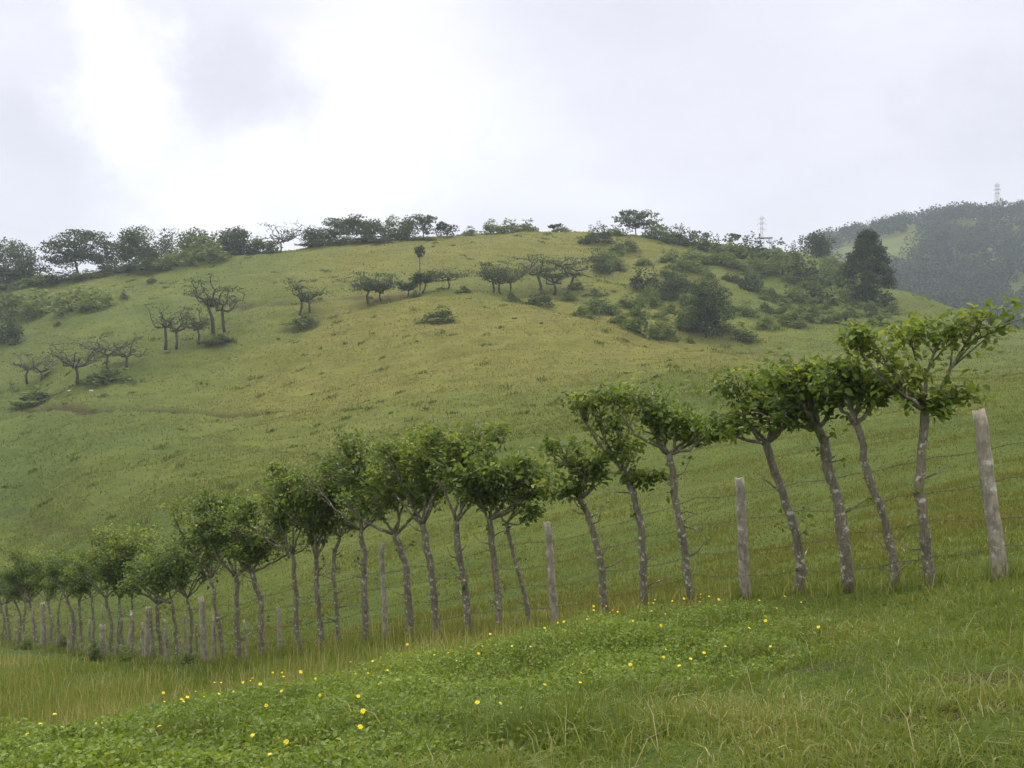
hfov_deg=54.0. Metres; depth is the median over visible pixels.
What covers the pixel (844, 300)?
shrub
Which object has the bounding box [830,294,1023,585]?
tree
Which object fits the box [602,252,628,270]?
shrub
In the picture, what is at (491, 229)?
shrub
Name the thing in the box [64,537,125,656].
tree
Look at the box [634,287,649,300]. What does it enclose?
shrub
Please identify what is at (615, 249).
shrub
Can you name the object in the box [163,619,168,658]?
fence stake
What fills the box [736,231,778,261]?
shrub
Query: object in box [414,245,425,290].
gnarled tree
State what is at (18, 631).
fence stake
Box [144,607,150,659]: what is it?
fence post
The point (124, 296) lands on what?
shrub
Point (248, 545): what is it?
tree
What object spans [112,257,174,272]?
shrub
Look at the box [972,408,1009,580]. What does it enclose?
fence post
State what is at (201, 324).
gnarled tree
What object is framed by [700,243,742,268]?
shrub
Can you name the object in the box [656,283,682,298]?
shrub
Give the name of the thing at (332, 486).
tree
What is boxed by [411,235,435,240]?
shrub
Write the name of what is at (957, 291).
forest
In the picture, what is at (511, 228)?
shrub
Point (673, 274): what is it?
shrub
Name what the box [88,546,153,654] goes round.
tree
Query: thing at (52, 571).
tree
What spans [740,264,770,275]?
shrub
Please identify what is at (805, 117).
sky
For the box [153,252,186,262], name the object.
shrub
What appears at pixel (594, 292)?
shrub
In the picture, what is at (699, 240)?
shrub
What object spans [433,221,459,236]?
broad tree
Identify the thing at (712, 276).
shrub
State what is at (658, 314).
shrub
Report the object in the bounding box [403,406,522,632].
tree
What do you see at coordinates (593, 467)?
tree
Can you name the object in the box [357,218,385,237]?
broad tree
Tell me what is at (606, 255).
shrub
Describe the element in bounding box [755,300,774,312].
shrub
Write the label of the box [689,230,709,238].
broad tree
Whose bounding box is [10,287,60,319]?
shrub
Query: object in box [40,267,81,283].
shrub
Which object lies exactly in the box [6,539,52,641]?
tree
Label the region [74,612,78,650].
fence stake
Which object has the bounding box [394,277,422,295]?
gnarled tree
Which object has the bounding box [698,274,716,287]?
shrub
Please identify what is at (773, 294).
shrub
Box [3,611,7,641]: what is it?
fence stake
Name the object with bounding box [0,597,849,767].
ground cover
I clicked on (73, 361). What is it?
gnarled tree
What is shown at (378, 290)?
gnarled tree
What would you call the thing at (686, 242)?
shrub
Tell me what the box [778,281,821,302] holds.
shrub
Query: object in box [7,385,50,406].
shrub
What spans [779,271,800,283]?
shrub
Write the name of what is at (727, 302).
shrub
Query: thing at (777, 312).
shrub
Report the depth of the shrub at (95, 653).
27.01 m
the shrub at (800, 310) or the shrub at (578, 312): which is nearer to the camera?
the shrub at (578, 312)
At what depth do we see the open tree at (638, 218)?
198.14 m
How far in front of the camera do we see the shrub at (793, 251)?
200.67 m
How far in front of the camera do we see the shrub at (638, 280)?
157.90 m
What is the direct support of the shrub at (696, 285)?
on the ground at (134, 321)
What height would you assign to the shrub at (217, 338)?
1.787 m
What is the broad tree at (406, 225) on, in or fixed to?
on the ground at (134, 321)
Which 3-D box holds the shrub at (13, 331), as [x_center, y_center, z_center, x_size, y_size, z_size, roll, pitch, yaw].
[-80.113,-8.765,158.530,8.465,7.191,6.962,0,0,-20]
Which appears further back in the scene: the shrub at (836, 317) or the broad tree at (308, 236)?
the broad tree at (308, 236)
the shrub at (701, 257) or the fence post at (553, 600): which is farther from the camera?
the shrub at (701, 257)
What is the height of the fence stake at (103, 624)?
1.709 m
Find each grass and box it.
[0,515,1023,767]
[0,548,1023,739]
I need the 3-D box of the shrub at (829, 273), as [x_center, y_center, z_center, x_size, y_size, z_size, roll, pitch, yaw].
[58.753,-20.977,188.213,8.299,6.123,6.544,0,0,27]
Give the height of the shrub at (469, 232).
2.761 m
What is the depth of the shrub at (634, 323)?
120.01 m
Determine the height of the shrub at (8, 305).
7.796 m
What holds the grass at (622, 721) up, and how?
on the ground at (134, 321)
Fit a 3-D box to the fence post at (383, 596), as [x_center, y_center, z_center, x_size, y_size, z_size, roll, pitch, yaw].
[-2.161,3.595,16.992,0.166,1.831,0.109,0,0,0]
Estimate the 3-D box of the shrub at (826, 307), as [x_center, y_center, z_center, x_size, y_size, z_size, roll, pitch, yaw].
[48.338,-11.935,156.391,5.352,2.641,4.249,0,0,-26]
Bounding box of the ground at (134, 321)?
[0,217,1023,767]
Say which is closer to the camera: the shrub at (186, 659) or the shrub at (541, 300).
the shrub at (186, 659)
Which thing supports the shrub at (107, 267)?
on the ground at (134, 321)
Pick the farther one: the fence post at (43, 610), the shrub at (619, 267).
the shrub at (619, 267)
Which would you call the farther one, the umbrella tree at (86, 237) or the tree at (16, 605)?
the umbrella tree at (86, 237)
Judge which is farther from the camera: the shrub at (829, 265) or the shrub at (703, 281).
the shrub at (829, 265)
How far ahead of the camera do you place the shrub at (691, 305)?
146.26 m
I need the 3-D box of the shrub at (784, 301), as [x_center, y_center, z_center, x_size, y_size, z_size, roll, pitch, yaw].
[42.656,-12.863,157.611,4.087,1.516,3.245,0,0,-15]
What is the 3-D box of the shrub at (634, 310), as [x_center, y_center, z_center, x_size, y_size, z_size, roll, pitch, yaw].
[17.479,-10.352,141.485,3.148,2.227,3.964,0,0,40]
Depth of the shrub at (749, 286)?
164.33 m
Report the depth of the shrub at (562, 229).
199.48 m
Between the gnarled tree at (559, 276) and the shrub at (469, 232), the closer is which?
the gnarled tree at (559, 276)
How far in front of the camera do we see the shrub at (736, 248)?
193.18 m
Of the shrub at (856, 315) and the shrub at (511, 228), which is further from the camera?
the shrub at (511, 228)
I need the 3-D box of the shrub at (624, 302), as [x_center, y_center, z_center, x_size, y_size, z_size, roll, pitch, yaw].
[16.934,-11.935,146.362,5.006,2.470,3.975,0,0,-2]
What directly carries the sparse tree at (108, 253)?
on the ground at (134, 321)
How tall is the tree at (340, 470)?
3.910 m
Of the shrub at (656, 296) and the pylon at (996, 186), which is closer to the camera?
the shrub at (656, 296)
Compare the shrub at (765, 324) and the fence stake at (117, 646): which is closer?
the fence stake at (117, 646)
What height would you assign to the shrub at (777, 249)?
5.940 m
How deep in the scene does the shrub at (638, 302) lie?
145.89 m
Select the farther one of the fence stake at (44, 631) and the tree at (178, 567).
the fence stake at (44, 631)
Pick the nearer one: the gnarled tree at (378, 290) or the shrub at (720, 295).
the gnarled tree at (378, 290)
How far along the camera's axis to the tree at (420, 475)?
16.03 m
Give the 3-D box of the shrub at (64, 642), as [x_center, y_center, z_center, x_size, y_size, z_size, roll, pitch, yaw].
[-14.783,8.622,33.155,0.836,0.692,0.697,0,0,-2]
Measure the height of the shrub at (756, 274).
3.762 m
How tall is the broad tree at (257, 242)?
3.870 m
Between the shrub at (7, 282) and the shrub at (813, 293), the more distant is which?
the shrub at (7, 282)
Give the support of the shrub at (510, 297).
on the ground at (134, 321)
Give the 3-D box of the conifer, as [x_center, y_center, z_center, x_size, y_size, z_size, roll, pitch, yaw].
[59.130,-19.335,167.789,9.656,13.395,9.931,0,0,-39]
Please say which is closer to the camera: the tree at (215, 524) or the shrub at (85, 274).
the tree at (215, 524)
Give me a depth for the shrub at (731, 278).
169.30 m
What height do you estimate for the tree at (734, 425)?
2.867 m
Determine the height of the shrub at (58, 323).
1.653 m
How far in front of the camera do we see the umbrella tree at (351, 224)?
189.87 m
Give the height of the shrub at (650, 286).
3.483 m
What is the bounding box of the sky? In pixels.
[0,0,1023,276]
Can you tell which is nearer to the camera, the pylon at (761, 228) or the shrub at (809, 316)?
the shrub at (809, 316)
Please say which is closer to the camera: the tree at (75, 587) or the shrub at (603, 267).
the tree at (75, 587)
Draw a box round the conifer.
[834,229,898,306]
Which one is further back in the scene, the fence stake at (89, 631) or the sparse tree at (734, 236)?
the sparse tree at (734, 236)
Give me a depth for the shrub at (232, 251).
194.24 m
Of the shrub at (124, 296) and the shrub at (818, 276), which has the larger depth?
the shrub at (818, 276)
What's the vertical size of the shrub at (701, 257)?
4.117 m
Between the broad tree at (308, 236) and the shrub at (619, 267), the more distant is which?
the broad tree at (308, 236)
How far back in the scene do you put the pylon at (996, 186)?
595.75 m
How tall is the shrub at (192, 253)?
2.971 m
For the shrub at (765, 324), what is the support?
on the ground at (134, 321)
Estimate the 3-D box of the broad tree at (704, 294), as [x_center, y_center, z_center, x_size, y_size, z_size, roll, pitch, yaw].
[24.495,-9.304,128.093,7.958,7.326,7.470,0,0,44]
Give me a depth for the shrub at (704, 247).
193.62 m
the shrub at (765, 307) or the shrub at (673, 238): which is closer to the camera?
the shrub at (765, 307)
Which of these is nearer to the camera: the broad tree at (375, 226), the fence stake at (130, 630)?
the fence stake at (130, 630)
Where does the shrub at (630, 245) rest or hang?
on the ground at (134, 321)
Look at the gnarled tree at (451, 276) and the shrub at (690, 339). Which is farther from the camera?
the gnarled tree at (451, 276)
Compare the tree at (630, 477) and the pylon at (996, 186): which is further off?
the pylon at (996, 186)
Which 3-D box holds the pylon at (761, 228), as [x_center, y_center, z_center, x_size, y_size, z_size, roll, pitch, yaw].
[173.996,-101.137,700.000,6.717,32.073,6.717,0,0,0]
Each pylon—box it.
[758,216,766,245]
[989,183,1001,218]
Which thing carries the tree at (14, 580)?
on the ground at (134, 321)
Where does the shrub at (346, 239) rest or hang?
on the ground at (134, 321)
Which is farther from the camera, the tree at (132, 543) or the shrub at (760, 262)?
the shrub at (760, 262)
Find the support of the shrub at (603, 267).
on the ground at (134, 321)
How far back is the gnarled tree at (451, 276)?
143.70 m
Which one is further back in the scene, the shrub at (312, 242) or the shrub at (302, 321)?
the shrub at (312, 242)
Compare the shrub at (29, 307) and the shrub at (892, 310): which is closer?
the shrub at (892, 310)
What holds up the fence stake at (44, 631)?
on the ground at (134, 321)
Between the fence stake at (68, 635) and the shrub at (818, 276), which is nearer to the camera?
the fence stake at (68, 635)
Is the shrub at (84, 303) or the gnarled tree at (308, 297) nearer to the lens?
the gnarled tree at (308, 297)
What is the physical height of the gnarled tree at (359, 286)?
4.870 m
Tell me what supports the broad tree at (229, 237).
on the ground at (134, 321)
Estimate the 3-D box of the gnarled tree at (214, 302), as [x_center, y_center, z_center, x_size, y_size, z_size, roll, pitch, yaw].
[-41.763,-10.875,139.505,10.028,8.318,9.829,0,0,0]
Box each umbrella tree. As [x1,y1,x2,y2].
[36,228,120,272]
[314,213,378,242]
[408,214,440,237]
[652,278,695,293]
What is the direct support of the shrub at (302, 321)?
on the ground at (134, 321)
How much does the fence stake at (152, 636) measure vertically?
1.457 m
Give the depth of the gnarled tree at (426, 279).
142.75 m
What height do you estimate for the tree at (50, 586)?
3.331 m
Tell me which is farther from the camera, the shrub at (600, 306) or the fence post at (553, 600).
the shrub at (600, 306)
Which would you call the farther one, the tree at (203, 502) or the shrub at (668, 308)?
the shrub at (668, 308)
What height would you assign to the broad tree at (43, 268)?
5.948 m
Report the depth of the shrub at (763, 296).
157.57 m
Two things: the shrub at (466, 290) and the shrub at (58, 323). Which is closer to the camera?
the shrub at (466, 290)
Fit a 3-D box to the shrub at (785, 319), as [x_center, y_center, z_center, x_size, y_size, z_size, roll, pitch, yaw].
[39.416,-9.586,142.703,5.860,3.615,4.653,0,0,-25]
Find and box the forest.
[813,198,1023,330]
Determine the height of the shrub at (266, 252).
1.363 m
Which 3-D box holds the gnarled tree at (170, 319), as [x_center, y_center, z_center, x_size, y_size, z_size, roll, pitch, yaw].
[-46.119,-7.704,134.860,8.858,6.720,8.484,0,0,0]
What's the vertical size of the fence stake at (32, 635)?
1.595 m
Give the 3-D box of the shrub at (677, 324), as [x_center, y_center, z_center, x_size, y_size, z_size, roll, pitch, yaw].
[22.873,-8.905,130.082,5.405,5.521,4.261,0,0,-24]
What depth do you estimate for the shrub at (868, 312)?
153.89 m
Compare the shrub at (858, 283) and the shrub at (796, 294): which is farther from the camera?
the shrub at (858, 283)
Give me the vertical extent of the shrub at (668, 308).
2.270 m
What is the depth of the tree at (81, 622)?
31.86 m
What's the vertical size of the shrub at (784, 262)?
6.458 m
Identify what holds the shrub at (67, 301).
on the ground at (134, 321)
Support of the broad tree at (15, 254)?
on the ground at (134, 321)
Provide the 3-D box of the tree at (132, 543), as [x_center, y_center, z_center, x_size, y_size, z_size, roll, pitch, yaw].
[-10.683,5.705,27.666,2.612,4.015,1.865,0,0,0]
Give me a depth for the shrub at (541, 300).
142.40 m
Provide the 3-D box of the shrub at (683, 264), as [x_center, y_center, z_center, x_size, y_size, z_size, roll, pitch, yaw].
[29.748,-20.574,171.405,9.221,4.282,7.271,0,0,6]
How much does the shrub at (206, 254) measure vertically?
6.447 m
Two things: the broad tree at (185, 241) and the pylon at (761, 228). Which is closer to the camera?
the broad tree at (185, 241)
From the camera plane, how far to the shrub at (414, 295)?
141.31 m
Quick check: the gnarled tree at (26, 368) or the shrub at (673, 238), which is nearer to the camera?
the gnarled tree at (26, 368)
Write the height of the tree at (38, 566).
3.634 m
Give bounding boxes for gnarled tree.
[1,348,66,383]
[38,341,121,385]
[54,332,160,368]
[143,302,203,349]
[178,308,212,344]
[181,274,250,334]
[281,276,333,314]
[332,271,404,304]
[357,275,395,300]
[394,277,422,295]
[407,271,443,292]
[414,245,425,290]
[418,266,478,289]
[471,261,533,293]
[504,248,606,295]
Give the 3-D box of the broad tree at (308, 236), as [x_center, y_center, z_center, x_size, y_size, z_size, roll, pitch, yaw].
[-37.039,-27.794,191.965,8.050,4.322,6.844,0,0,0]
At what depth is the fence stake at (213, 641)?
21.76 m
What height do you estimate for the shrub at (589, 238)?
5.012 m
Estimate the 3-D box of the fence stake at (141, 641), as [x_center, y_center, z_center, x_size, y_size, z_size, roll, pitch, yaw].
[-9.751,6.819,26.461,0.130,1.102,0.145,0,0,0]
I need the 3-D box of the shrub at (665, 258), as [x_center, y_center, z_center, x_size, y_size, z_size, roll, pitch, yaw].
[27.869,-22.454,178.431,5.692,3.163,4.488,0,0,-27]
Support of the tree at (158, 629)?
on the ground at (134, 321)
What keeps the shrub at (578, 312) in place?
on the ground at (134, 321)
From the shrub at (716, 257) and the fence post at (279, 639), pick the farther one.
the shrub at (716, 257)
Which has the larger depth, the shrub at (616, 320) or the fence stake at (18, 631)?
the shrub at (616, 320)
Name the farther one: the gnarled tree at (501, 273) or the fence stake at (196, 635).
the gnarled tree at (501, 273)
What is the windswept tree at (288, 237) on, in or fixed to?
on the ground at (134, 321)
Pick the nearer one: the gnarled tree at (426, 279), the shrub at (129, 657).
the shrub at (129, 657)
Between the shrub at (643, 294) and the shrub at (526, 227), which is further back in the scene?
the shrub at (526, 227)
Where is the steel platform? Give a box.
[756,236,772,249]
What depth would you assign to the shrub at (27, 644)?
35.35 m
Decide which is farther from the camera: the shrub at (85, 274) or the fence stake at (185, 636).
the shrub at (85, 274)
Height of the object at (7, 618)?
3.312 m
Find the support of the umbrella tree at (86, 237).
on the ground at (134, 321)
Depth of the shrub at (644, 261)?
173.49 m
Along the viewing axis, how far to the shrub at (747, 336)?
128.66 m
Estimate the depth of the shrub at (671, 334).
122.21 m
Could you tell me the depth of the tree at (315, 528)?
18.38 m
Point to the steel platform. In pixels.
(762, 237)
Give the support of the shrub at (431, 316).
on the ground at (134, 321)
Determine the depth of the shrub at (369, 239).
186.26 m
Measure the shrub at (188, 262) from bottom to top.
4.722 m
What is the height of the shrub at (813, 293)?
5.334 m
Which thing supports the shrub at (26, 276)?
on the ground at (134, 321)
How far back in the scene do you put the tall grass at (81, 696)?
15.47 m
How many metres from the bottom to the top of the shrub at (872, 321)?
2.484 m
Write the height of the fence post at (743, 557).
1.582 m
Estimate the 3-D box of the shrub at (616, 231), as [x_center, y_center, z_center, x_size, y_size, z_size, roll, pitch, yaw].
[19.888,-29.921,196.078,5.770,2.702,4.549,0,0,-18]
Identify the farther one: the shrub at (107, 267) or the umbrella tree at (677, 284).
the shrub at (107, 267)
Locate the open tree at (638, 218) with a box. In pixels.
[612,209,659,234]
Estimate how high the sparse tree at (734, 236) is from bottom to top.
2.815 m
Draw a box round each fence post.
[40,602,46,646]
[98,624,105,656]
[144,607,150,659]
[198,597,207,660]
[276,606,281,655]
[379,543,387,636]
[543,521,558,622]
[734,477,751,598]
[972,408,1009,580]
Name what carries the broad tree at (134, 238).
on the ground at (134, 321)
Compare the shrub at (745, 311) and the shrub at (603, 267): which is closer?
the shrub at (745, 311)
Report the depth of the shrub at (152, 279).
176.62 m
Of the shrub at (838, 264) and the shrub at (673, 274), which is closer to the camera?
the shrub at (673, 274)
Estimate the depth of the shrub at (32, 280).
190.98 m
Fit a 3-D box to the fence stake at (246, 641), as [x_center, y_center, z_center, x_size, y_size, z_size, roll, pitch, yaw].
[-5.472,5.325,20.669,0.124,0.978,0.088,0,0,-23]
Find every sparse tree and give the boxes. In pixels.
[94,249,127,266]
[547,223,563,230]
[726,233,740,241]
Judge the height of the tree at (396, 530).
3.513 m
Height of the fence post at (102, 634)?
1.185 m
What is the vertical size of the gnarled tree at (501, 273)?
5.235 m
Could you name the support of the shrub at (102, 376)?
on the ground at (134, 321)
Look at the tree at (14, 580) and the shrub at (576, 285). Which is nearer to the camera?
the tree at (14, 580)
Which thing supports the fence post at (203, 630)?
on the ground at (134, 321)
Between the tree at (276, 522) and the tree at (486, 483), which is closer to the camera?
the tree at (486, 483)
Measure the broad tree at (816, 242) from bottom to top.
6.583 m
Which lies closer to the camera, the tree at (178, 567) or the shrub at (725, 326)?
the tree at (178, 567)
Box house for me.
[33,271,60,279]
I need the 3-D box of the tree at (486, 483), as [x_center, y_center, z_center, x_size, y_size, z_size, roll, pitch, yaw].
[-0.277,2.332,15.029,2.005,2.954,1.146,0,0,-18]
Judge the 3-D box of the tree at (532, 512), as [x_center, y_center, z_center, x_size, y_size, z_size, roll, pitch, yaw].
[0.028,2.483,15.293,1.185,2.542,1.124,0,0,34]
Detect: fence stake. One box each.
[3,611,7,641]
[16,616,19,646]
[30,607,33,641]
[43,614,46,646]
[66,620,70,649]
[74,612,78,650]
[87,619,91,653]
[101,605,106,654]
[115,615,119,655]
[127,610,132,654]
[139,622,143,658]
[149,609,156,661]
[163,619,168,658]
[181,614,186,656]
[195,624,198,658]
[211,614,216,660]
[243,619,248,657]
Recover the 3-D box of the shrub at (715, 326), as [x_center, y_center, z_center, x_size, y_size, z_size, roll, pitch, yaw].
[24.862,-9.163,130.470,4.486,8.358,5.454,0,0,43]
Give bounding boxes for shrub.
[0,259,44,282]
[0,274,41,289]
[0,278,41,317]
[0,306,26,345]
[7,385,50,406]
[9,637,39,650]
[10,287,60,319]
[18,271,60,286]
[39,284,90,317]
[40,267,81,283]
[50,634,75,652]
[53,319,61,326]
[70,268,107,278]
[74,287,114,311]
[74,364,147,385]
[80,639,108,661]
[92,260,127,273]
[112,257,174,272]
[112,644,140,664]
[117,289,130,299]
[146,275,156,282]
[153,247,201,267]
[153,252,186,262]
[174,649,203,668]
[179,234,231,263]
[180,248,204,259]
[196,331,237,343]
[220,245,241,254]
[258,247,278,253]
[282,311,319,326]
[294,237,340,246]
[326,234,369,243]
[350,234,392,243]
[379,231,420,239]
[409,289,420,296]
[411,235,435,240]
[414,304,457,322]
[452,285,473,292]
[458,225,476,235]
[474,218,511,234]
[497,217,525,232]
[502,288,524,302]
[518,218,538,231]
[523,287,553,306]
[551,226,571,231]
[558,289,580,300]
[563,278,584,289]
[566,304,599,319]
[576,287,608,296]
[577,220,616,244]
[578,289,620,314]
[586,245,624,262]
[589,255,615,273]
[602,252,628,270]
[606,224,627,235]
[607,309,626,326]
[608,237,628,254]
[615,262,627,270]
[617,294,641,307]
[618,296,672,340]
[622,235,640,251]
[624,264,666,291]
[625,302,646,316]
[629,297,653,306]
[633,255,654,264]
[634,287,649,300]
[635,290,664,307]
[640,215,675,241]
[643,283,663,302]
[646,287,662,305]
[650,306,670,320]
[652,311,683,342]
[654,249,679,262]
[656,266,681,278]
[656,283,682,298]
[660,223,685,243]
[660,251,712,272]
[661,300,687,313]
[665,266,695,290]
[670,294,706,331]
[671,223,697,246]
[677,295,698,308]
[683,246,712,264]
[684,334,695,343]
[688,281,724,335]
[690,233,716,248]
[692,277,710,288]
[697,265,720,281]
[698,231,727,253]
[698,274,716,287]
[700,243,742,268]
[709,286,733,301]
[712,313,734,333]
[716,296,739,310]
[721,235,752,257]
[721,270,745,281]
[725,321,766,341]
[731,301,764,317]
[734,248,781,274]
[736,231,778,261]
[737,266,769,294]
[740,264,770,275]
[743,264,766,282]
[750,312,787,330]
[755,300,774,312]
[757,291,771,300]
[758,248,806,275]
[761,284,791,301]
[763,237,791,261]
[768,302,795,317]
[774,304,810,327]
[775,297,795,305]
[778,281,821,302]
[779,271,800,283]
[783,240,805,265]
[784,247,833,285]
[791,302,822,313]
[792,300,828,323]
[795,275,822,289]
[801,277,836,305]
[814,299,837,313]
[816,255,846,284]
[818,257,840,272]
[821,251,846,268]
[821,302,861,325]
[831,288,868,307]
[842,303,867,317]
[846,281,874,288]
[853,299,892,317]
[862,310,892,325]
[882,301,903,314]
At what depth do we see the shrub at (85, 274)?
186.83 m
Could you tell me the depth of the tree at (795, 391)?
10.61 m
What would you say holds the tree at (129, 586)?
on the ground at (134, 321)
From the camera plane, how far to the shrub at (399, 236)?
191.11 m
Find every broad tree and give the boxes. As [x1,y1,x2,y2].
[0,236,44,283]
[16,254,59,274]
[101,225,183,264]
[174,227,215,252]
[210,225,254,253]
[249,236,282,253]
[299,227,337,245]
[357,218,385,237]
[377,215,417,239]
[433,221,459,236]
[672,281,739,337]
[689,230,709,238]
[797,229,835,256]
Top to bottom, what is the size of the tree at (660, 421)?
2.946 m
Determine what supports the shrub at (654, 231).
on the ground at (134, 321)
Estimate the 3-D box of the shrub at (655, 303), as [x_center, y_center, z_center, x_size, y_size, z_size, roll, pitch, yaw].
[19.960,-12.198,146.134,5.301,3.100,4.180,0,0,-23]
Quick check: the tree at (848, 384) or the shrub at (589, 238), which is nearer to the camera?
the tree at (848, 384)
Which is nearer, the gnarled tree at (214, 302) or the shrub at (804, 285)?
the gnarled tree at (214, 302)
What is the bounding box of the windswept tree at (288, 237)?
[258,222,316,252]
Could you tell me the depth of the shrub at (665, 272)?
165.46 m
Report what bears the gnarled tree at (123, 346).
on the ground at (134, 321)
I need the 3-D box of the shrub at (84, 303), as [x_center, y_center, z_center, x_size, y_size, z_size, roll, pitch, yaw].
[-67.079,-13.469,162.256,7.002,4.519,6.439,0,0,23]
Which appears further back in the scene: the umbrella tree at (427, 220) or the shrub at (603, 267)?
the umbrella tree at (427, 220)
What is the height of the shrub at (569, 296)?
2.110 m
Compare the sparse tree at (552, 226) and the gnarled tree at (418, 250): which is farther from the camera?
the sparse tree at (552, 226)

